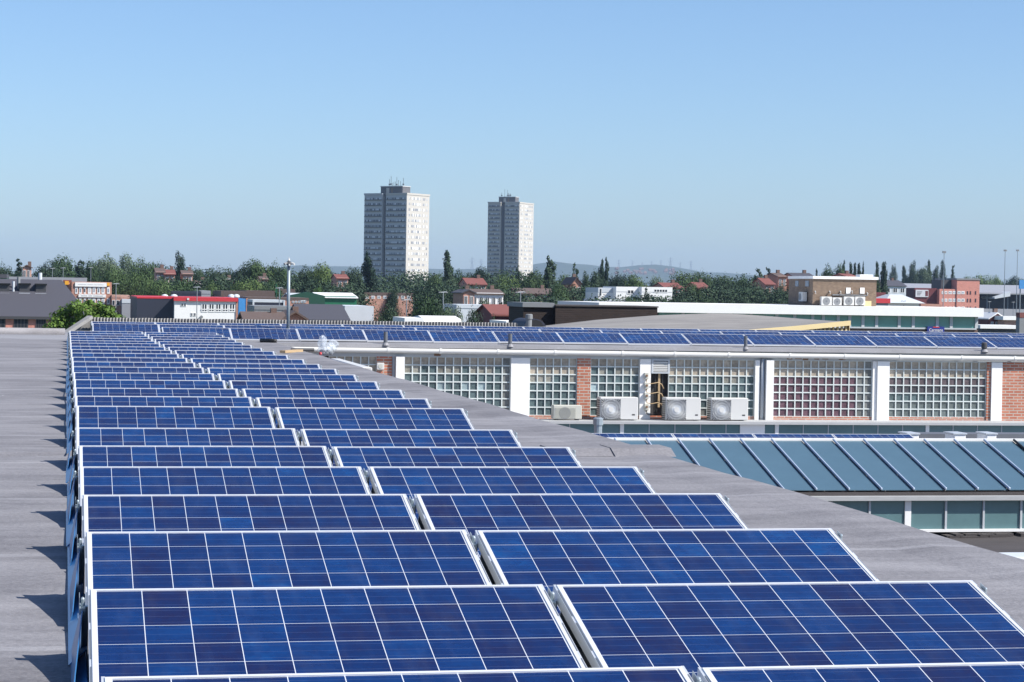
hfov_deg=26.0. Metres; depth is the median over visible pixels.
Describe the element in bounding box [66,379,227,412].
solar panel
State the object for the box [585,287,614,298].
white modern building
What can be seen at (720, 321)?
curved roof building
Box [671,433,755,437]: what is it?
solar panel
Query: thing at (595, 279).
tree
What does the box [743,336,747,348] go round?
vent pipe
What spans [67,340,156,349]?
solar panel
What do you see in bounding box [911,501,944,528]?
strip window
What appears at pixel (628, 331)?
solar panel
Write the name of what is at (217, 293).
grey works
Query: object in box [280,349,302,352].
timber plank
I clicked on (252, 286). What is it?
tree
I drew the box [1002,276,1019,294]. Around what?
tree
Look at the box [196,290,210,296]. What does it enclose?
grey works
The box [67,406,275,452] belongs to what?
solar panel
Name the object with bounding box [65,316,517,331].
corrugated roof
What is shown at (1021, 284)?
blue banner
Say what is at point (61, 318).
leafy tree
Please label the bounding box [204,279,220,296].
tree
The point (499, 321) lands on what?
white low roof
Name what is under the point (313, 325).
solar panel
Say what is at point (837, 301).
air conditioner
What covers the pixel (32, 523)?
factory building
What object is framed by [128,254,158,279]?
tree
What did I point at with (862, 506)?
strip window
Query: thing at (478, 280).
house
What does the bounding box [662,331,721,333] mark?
solar panel
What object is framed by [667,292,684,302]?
tree
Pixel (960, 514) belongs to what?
strip window
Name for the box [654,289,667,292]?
window
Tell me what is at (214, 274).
tree
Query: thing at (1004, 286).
light mast
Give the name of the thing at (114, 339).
solar panel
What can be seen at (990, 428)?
strip window
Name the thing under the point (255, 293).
brown roof works
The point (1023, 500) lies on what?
strip window
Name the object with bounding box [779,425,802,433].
strip window
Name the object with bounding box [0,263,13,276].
tree
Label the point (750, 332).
solar panel
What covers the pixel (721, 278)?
tree
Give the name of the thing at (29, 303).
slate roof hall
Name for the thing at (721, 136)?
sky
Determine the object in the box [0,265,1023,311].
woodland
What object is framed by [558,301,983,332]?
white fascia building
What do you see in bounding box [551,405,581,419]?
air conditioner
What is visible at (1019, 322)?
brick corner block
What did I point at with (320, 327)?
solar panel
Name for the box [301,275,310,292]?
conifer
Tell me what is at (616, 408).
air conditioner
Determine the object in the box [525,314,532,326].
flue
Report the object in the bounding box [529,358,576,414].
glass block window
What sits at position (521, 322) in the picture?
barrel cowl
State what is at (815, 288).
brick plant house
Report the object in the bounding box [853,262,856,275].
poplar
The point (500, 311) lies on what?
red roof shed
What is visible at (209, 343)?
solar panel
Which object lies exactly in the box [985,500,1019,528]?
strip window
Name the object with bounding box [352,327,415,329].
solar panel
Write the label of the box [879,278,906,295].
house
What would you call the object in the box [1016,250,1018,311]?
light mast
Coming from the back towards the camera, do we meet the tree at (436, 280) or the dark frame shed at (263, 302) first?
the tree at (436, 280)
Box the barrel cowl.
[511,318,545,326]
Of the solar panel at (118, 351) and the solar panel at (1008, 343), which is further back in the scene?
the solar panel at (1008, 343)
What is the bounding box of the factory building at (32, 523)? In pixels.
[0,327,1023,681]
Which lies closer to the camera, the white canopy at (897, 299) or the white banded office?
the white banded office
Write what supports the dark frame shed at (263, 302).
on the ground
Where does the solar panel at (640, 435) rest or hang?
on the workshop building at (970, 491)
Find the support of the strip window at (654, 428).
in the glass block building at (831, 390)
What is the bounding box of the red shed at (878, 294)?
[876,292,885,296]
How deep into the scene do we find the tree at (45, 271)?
429.09 m
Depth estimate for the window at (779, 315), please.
172.62 m
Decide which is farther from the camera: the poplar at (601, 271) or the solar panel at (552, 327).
the poplar at (601, 271)
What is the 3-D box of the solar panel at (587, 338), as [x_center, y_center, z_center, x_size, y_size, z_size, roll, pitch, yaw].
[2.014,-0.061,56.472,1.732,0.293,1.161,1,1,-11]
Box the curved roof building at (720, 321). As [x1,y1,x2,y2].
[546,313,850,330]
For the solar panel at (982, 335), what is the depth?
61.08 m
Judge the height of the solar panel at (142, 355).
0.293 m
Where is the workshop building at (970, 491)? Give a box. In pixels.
[606,437,1023,551]
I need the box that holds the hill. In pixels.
[204,261,763,286]
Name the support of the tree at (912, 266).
on the ground
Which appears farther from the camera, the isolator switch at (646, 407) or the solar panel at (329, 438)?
the isolator switch at (646, 407)
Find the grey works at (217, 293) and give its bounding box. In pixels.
[213,290,247,296]
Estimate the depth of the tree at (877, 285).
505.49 m
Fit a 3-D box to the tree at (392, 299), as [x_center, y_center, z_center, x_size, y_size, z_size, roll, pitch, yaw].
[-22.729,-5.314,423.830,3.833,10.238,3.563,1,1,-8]
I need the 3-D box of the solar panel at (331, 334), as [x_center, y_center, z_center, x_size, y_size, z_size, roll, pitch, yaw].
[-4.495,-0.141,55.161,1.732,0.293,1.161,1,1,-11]
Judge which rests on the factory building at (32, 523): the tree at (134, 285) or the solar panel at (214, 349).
the solar panel at (214, 349)
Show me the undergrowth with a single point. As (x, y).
(576, 294)
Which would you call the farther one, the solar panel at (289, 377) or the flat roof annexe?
the flat roof annexe
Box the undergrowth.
[87,273,788,318]
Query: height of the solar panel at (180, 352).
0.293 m
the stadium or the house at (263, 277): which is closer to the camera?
the house at (263, 277)
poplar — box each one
[360,251,377,291]
[441,250,454,284]
[543,255,557,288]
[598,258,604,283]
[604,257,609,286]
[849,263,852,274]
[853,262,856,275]
[857,263,860,273]
[875,261,879,290]
[880,261,888,293]
[902,265,906,282]
[927,259,932,283]
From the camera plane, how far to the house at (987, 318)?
353.08 m
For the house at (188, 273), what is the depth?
401.28 m
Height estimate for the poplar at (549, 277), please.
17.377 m
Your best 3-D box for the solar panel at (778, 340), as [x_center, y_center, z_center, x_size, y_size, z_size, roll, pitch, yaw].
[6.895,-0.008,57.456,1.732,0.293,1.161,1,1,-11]
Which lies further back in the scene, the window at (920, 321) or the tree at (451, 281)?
the tree at (451, 281)
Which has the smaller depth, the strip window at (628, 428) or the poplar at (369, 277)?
the strip window at (628, 428)
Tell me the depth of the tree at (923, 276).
908.37 m
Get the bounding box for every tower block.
[363,178,429,288]
[487,190,533,283]
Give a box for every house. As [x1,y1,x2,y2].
[21,261,32,276]
[153,264,165,281]
[163,266,175,281]
[179,267,193,284]
[237,308,285,319]
[256,273,268,284]
[281,306,308,319]
[330,271,348,289]
[451,285,476,303]
[458,275,487,288]
[470,285,504,303]
[510,285,552,301]
[560,274,581,300]
[652,279,683,296]
[685,279,707,290]
[750,275,775,292]
[763,270,787,290]
[784,270,813,292]
[788,274,878,305]
[832,271,855,276]
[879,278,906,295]
[978,308,1001,324]
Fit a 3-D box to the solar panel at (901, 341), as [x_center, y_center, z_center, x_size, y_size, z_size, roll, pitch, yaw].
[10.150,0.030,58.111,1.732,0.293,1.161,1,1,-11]
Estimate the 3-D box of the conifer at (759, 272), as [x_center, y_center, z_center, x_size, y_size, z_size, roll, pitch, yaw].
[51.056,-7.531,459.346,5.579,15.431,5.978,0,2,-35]
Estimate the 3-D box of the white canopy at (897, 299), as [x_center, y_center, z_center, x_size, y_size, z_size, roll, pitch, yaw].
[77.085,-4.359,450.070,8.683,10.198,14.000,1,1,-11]
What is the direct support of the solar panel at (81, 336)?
on the factory building at (32, 523)
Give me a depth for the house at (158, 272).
401.31 m
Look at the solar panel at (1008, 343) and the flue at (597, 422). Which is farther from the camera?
the solar panel at (1008, 343)
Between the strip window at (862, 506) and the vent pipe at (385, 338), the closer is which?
the strip window at (862, 506)
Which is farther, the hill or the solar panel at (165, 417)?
the hill
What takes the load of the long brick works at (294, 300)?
on the ground
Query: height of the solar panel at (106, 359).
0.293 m
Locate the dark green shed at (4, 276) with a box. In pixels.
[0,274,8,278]
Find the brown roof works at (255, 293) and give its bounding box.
[239,290,274,296]
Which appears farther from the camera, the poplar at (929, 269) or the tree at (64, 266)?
the poplar at (929, 269)
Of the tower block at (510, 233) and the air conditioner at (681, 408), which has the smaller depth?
the air conditioner at (681, 408)
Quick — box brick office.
[906,277,980,307]
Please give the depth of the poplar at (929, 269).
910.85 m
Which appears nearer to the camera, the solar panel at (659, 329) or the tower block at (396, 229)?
the solar panel at (659, 329)
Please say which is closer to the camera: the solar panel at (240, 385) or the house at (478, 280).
the solar panel at (240, 385)
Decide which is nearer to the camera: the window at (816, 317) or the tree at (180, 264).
the window at (816, 317)
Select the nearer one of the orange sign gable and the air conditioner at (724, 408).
the air conditioner at (724, 408)
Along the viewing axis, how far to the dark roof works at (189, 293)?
336.77 m
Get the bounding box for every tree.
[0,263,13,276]
[31,259,66,276]
[42,299,126,329]
[50,256,76,277]
[84,258,103,281]
[93,252,121,281]
[99,264,130,294]
[110,251,144,277]
[112,271,155,298]
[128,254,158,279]
[137,276,173,295]
[167,277,201,290]
[174,250,185,281]
[193,269,210,280]
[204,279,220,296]
[206,269,220,280]
[213,263,234,277]
[215,270,229,286]
[228,277,265,290]
[231,263,250,282]
[241,258,277,281]
[260,279,282,296]
[263,262,291,288]
[292,264,313,285]
[306,259,331,291]
[345,264,362,291]
[371,301,398,320]
[385,288,401,316]
[407,294,451,316]
[426,273,442,314]
[434,276,458,296]
[438,301,463,321]
[453,268,471,284]
[462,266,490,286]
[466,302,483,321]
[479,299,489,303]
[488,272,521,289]
[517,269,545,287]
[550,281,572,300]
[553,272,571,289]
[581,270,590,294]
[589,268,606,287]
[608,269,628,286]
[624,274,646,286]
[644,287,650,301]
[648,275,662,286]
[667,268,698,291]
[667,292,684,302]
[685,282,706,302]
[692,269,714,289]
[700,296,717,302]
[703,280,738,300]
[712,273,737,290]
[732,275,748,289]
[732,297,749,303]
[737,277,766,299]
[774,283,788,302]
[819,263,835,275]
[833,263,844,274]
[874,272,881,291]
[888,264,897,279]
[902,268,918,283]
[909,261,918,283]
[917,265,931,283]
[932,266,939,279]
[938,260,945,277]
[974,273,994,284]
[987,274,1002,284]
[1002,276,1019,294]
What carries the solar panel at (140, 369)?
on the factory building at (32, 523)
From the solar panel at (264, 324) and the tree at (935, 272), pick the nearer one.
the solar panel at (264, 324)
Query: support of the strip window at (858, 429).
in the glass block building at (831, 390)
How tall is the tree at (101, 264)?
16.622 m
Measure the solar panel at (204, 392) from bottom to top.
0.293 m
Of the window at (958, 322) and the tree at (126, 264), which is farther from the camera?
the tree at (126, 264)
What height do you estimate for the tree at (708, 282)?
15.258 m
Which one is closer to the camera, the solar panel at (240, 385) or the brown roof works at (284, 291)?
the solar panel at (240, 385)
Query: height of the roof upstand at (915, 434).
1.197 m
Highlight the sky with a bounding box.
[0,0,1023,283]
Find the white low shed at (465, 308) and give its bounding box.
[444,304,481,321]
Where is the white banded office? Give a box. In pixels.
[71,282,111,313]
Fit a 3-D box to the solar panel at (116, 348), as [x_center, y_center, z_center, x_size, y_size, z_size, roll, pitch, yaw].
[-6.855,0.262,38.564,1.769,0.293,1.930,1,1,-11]
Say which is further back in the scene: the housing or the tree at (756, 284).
the housing
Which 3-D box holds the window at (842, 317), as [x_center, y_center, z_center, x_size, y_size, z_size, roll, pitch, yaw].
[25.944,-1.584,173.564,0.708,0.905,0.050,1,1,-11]
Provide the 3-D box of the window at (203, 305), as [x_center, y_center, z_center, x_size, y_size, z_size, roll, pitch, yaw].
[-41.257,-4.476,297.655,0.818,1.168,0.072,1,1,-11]
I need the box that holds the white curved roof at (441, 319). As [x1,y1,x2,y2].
[413,315,460,321]
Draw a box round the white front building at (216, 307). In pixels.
[168,296,247,318]
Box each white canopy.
[876,294,922,305]
[977,324,1015,332]
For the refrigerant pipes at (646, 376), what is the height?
0.411 m
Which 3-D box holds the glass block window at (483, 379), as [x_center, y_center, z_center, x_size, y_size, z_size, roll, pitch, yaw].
[-1.363,1.115,54.928,2.666,1.433,0.098,1,1,-11]
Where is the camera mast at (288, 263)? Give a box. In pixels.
[283,258,294,328]
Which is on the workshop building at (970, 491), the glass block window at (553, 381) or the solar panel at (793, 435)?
the solar panel at (793, 435)
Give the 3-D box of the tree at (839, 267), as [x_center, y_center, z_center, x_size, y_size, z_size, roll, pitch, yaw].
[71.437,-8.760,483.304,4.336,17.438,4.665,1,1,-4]
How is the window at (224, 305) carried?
in the white front building at (216, 307)
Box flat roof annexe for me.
[994,316,1015,324]
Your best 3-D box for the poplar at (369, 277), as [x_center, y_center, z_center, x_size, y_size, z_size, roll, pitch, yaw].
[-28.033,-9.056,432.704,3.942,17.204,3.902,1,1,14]
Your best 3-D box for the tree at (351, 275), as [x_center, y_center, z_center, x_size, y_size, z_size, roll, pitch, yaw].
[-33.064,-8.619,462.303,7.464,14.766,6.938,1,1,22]
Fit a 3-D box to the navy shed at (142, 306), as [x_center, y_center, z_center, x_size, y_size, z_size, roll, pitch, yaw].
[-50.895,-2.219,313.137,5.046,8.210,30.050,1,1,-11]
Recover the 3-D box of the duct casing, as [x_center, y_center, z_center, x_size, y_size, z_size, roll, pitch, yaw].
[-3.583,0.694,49.092,0.220,0.430,5.600,1,1,-11]
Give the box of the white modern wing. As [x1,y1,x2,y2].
[638,287,672,301]
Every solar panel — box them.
[66,346,166,361]
[66,353,180,374]
[66,357,188,379]
[66,361,197,385]
[66,366,205,393]
[66,372,215,401]
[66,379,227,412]
[66,388,240,422]
[66,396,254,434]
[66,428,299,482]
[66,466,370,545]
[67,331,143,342]
[67,333,146,340]
[67,335,148,344]
[67,338,151,346]
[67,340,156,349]
[67,343,160,353]
[67,349,173,366]
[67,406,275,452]
[67,446,332,507]
[67,494,420,587]
[68,529,491,664]
[71,584,587,681]
[90,321,154,330]
[91,323,158,333]
[101,666,700,681]
[145,332,218,335]
[148,334,224,338]
[150,336,230,340]
[153,339,236,342]
[155,322,217,324]
[157,341,244,346]
[159,324,223,331]
[160,327,231,339]
[161,344,252,349]
[168,347,263,353]
[173,350,275,354]
[180,354,289,360]
[189,358,305,364]
[197,363,321,371]
[205,368,338,375]
[215,373,358,388]
[218,323,281,325]
[223,325,285,328]
[226,380,379,396]
[230,328,300,341]
[239,389,405,406]
[253,398,431,427]
[272,407,474,445]
[281,324,341,325]
[290,326,352,328]
[296,329,367,341]
[298,429,521,465]
[330,447,582,490]
[342,324,403,326]
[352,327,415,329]
[363,330,433,342]
[365,467,655,520]
[403,325,463,327]
[410,493,748,557]
[415,327,478,330]
[428,331,499,343]
[464,326,523,328]
[472,528,878,613]
[477,328,539,331]
[491,331,563,343]
[522,327,582,328]
[539,329,601,332]
[551,580,1023,677]
[556,332,628,344]
[583,328,640,329]
[592,433,674,437]
[601,330,661,332]
[619,333,690,345]
[640,328,699,330]
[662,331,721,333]
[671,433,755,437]
[682,334,754,346]
[697,661,1023,681]
[699,329,756,331]
[720,331,781,334]
[743,334,815,346]
[751,434,834,437]
[754,330,813,332]
[779,332,838,334]
[804,335,877,347]
[812,330,868,332]
[832,434,913,437]
[836,333,896,335]
[866,336,937,348]
[868,331,924,333]
[894,333,954,336]
[923,336,997,348]
[925,332,978,333]
[951,334,1011,337]
[979,333,1023,334]
[983,337,1023,348]
[1009,335,1023,337]
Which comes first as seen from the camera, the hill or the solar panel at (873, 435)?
the solar panel at (873, 435)
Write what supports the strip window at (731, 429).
in the glass block building at (831, 390)
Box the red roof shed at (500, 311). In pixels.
[473,304,508,321]
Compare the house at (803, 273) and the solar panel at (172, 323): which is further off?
the house at (803, 273)
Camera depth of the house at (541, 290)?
410.56 m
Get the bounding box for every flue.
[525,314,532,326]
[593,417,602,432]
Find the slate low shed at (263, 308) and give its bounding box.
[247,305,291,311]
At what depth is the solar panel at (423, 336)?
55.37 m
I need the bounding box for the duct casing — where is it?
[331,358,371,369]
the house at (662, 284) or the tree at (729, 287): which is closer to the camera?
the tree at (729, 287)
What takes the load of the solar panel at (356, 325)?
on the glass block building at (831, 390)
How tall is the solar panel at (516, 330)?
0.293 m
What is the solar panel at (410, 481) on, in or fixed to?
on the factory building at (32, 523)
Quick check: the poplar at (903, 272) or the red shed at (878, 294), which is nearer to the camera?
the red shed at (878, 294)
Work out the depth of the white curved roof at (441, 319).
116.92 m
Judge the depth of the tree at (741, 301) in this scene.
353.85 m
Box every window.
[0,319,5,327]
[14,319,27,327]
[36,319,45,327]
[201,303,207,311]
[208,303,214,311]
[215,303,221,311]
[222,303,227,311]
[229,303,234,311]
[328,356,376,371]
[404,357,510,409]
[464,296,467,303]
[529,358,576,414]
[570,424,593,432]
[590,358,638,415]
[602,424,619,432]
[624,424,648,432]
[650,424,673,432]
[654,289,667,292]
[659,312,680,314]
[667,359,754,415]
[675,424,699,432]
[701,424,725,433]
[726,424,739,433]
[753,314,774,316]
[765,425,774,433]
[773,360,871,416]
[778,314,792,317]
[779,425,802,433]
[796,314,810,318]
[804,425,827,433]
[814,315,821,319]
[825,315,836,320]
[829,425,852,433]
[832,501,867,512]
[840,315,847,326]
[851,315,860,326]
[854,425,876,433]
[864,315,874,326]
[871,501,904,523]
[878,315,897,326]
[878,425,901,433]
[889,361,986,416]
[901,316,911,326]
[903,425,924,431]
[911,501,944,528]
[915,316,935,327]
[929,425,952,431]
[939,316,949,327]
[947,500,981,528]
[953,317,974,327]
[953,425,976,431]
[978,425,1000,431]
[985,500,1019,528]
[1002,426,1023,431]
[1022,500,1023,527]
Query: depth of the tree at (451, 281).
425.32 m
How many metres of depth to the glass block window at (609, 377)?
55.67 m
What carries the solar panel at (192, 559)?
on the factory building at (32, 523)
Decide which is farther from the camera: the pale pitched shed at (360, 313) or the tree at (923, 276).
the tree at (923, 276)
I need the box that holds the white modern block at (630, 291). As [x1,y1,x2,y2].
[603,287,638,299]
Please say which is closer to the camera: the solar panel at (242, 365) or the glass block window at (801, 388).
the solar panel at (242, 365)
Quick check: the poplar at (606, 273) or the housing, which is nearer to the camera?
the poplar at (606, 273)
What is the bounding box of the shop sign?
[926,326,943,331]
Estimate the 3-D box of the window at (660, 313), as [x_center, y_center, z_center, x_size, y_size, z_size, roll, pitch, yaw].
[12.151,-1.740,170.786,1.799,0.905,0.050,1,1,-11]
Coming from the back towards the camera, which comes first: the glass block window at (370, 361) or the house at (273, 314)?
the house at (273, 314)
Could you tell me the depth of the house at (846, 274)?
438.95 m
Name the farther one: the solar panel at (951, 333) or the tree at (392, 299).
the tree at (392, 299)
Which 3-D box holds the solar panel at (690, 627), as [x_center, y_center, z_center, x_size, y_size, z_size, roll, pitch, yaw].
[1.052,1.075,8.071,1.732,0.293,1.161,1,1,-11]
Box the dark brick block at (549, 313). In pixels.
[507,302,658,325]
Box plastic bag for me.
[319,349,334,354]
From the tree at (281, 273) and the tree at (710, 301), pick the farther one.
the tree at (281, 273)
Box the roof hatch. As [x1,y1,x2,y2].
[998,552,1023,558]
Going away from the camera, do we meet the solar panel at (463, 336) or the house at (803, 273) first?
the solar panel at (463, 336)
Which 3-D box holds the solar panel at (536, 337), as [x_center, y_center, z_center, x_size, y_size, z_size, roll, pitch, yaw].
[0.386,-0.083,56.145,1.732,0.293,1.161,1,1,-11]
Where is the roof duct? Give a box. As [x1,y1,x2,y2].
[898,432,1023,438]
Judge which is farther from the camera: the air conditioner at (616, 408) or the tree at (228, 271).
the tree at (228, 271)
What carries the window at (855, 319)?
in the white fascia building at (902, 318)
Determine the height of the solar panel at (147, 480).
0.293 m
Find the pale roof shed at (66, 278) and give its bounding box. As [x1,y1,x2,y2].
[9,277,86,281]
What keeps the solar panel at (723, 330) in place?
on the glass block building at (831, 390)
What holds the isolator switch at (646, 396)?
attached to the glass block building at (831, 390)
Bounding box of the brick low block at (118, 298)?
[111,295,129,314]
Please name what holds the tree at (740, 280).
on the ground
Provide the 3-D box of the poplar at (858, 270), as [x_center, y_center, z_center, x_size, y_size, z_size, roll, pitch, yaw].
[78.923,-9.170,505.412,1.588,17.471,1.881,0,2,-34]
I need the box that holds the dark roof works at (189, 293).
[153,291,200,296]
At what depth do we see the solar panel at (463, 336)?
55.69 m
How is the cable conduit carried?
on the factory building at (32, 523)
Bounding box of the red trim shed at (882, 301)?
[876,298,889,305]
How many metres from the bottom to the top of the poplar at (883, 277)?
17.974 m
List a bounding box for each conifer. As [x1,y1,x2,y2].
[11,258,22,276]
[74,260,87,277]
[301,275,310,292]
[357,273,365,304]
[514,265,521,287]
[572,263,578,277]
[753,269,762,279]
[951,265,954,277]
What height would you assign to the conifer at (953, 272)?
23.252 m
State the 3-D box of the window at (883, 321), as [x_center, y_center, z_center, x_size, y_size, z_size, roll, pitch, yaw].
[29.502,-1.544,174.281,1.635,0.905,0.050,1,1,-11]
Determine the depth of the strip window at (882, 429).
56.22 m
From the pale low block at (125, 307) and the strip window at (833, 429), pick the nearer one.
the strip window at (833, 429)
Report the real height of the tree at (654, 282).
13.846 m
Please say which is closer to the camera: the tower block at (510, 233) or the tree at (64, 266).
the tree at (64, 266)
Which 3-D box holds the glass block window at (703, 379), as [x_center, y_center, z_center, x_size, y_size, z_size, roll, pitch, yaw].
[5.038,1.187,56.218,2.255,1.433,0.098,1,1,-11]
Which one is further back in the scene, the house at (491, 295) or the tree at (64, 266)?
the tree at (64, 266)
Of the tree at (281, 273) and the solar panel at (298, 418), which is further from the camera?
the tree at (281, 273)
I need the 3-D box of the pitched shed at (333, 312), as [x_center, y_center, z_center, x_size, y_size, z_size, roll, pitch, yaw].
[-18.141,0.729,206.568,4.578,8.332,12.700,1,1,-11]
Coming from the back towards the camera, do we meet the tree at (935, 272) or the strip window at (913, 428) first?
the tree at (935, 272)
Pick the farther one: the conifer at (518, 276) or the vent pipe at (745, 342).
the conifer at (518, 276)
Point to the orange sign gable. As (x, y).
(68, 283)
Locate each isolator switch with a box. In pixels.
[644,382,662,396]
[644,393,661,404]
[644,404,661,415]
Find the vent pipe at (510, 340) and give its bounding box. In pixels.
[507,334,512,346]
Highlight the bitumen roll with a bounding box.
[260,338,276,342]
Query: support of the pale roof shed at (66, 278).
on the ground
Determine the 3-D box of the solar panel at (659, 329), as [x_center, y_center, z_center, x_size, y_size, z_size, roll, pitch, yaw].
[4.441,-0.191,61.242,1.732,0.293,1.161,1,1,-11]
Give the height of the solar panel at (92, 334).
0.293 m
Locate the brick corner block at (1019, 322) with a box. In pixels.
[1016,312,1023,332]
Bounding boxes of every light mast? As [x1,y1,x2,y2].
[942,251,945,306]
[1003,250,1006,315]
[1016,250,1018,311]
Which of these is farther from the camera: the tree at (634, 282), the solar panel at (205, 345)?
the tree at (634, 282)
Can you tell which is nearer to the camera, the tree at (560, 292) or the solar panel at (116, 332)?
the solar panel at (116, 332)
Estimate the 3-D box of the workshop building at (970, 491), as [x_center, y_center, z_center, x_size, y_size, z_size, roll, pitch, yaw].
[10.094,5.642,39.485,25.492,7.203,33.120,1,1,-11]
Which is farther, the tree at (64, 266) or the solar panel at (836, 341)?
the tree at (64, 266)
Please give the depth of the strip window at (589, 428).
54.65 m
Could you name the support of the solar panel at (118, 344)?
on the factory building at (32, 523)
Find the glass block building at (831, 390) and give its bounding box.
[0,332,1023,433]
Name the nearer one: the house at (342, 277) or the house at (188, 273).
the house at (188, 273)
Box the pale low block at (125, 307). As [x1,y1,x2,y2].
[121,299,130,317]
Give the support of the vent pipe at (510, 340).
on the glass block building at (831, 390)
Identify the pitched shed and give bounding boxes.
[290,304,350,320]
[343,305,373,320]
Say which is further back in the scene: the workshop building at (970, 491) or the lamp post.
the lamp post
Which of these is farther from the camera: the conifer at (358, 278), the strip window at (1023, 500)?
the conifer at (358, 278)
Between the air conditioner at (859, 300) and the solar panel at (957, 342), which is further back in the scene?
the air conditioner at (859, 300)
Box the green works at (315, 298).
[282,292,324,303]
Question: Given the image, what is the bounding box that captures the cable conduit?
[291,348,313,351]
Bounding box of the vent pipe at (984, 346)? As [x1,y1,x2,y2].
[981,342,987,351]
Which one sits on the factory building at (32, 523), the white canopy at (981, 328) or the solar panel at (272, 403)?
the solar panel at (272, 403)
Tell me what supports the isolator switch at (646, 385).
attached to the glass block building at (831, 390)
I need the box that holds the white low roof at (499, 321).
[490,320,508,322]
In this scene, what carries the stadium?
on the ground
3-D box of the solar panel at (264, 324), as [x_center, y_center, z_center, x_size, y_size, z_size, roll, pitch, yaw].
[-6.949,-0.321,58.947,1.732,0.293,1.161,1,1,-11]
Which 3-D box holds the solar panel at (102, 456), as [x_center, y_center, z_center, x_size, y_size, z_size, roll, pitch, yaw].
[-1.958,0.873,14.275,1.769,0.293,1.930,1,1,-11]
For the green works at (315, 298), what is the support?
on the ground
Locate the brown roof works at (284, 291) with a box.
[278,289,294,294]
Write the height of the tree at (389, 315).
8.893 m
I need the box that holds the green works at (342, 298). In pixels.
[312,292,357,304]
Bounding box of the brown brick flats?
[364,292,412,320]
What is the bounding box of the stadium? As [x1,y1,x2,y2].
[903,283,1023,315]
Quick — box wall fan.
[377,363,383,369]
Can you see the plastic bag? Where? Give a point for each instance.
(328, 351)
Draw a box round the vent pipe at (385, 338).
[383,332,388,345]
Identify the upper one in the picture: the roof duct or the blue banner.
the blue banner
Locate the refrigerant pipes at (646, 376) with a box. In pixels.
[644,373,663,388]
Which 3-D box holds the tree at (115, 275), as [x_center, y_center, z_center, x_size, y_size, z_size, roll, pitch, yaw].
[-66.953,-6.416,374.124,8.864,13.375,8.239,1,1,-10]
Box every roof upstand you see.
[898,431,919,437]
[943,431,966,437]
[976,431,997,437]
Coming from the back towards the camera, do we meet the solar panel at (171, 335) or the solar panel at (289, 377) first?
the solar panel at (171, 335)
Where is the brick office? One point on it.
(961, 292)
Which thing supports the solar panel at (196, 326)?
on the glass block building at (831, 390)
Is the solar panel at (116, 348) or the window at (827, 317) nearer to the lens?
the solar panel at (116, 348)
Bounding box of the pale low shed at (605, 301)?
[584,299,624,301]
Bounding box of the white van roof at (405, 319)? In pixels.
[393,317,422,321]
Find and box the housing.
[614,267,674,274]
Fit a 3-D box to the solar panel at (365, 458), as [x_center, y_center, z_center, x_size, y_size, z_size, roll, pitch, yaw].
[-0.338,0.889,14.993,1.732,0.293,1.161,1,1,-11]
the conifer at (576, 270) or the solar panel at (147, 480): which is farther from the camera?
the conifer at (576, 270)
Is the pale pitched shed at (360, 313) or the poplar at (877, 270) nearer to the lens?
the pale pitched shed at (360, 313)
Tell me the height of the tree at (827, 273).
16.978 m
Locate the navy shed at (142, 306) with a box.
[130,295,173,317]
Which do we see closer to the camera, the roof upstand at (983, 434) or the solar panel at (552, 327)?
the roof upstand at (983, 434)
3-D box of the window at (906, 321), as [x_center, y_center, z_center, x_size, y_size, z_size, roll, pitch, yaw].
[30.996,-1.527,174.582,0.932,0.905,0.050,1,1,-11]
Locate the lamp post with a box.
[401,299,411,316]
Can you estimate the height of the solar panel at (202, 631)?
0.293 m
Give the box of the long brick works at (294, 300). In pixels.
[239,296,308,305]
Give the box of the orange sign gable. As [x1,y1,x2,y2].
[63,280,71,290]
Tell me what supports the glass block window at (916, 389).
in the glass block building at (831, 390)
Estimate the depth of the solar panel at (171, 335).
49.45 m
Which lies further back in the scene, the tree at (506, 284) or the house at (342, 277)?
the tree at (506, 284)
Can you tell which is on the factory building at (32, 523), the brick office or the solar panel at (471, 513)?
the solar panel at (471, 513)
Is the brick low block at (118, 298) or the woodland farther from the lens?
the woodland
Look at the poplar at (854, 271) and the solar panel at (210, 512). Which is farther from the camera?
the poplar at (854, 271)
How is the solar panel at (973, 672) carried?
on the factory building at (32, 523)
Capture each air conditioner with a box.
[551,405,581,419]
[596,396,637,420]
[662,397,700,420]
[707,397,747,420]
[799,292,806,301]
[820,297,831,305]
[831,297,841,305]
[842,297,853,305]
[854,297,864,305]
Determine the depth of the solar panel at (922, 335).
60.75 m
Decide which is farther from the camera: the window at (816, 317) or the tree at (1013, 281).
the tree at (1013, 281)
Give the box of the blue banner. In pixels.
[1019,280,1023,311]
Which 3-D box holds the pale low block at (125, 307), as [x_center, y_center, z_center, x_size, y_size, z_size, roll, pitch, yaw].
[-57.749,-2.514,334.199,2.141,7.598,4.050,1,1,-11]
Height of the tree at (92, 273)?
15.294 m
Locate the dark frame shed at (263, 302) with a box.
[247,299,284,304]
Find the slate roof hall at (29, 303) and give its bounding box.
[0,273,83,327]
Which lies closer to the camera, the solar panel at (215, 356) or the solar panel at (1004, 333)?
the solar panel at (215, 356)

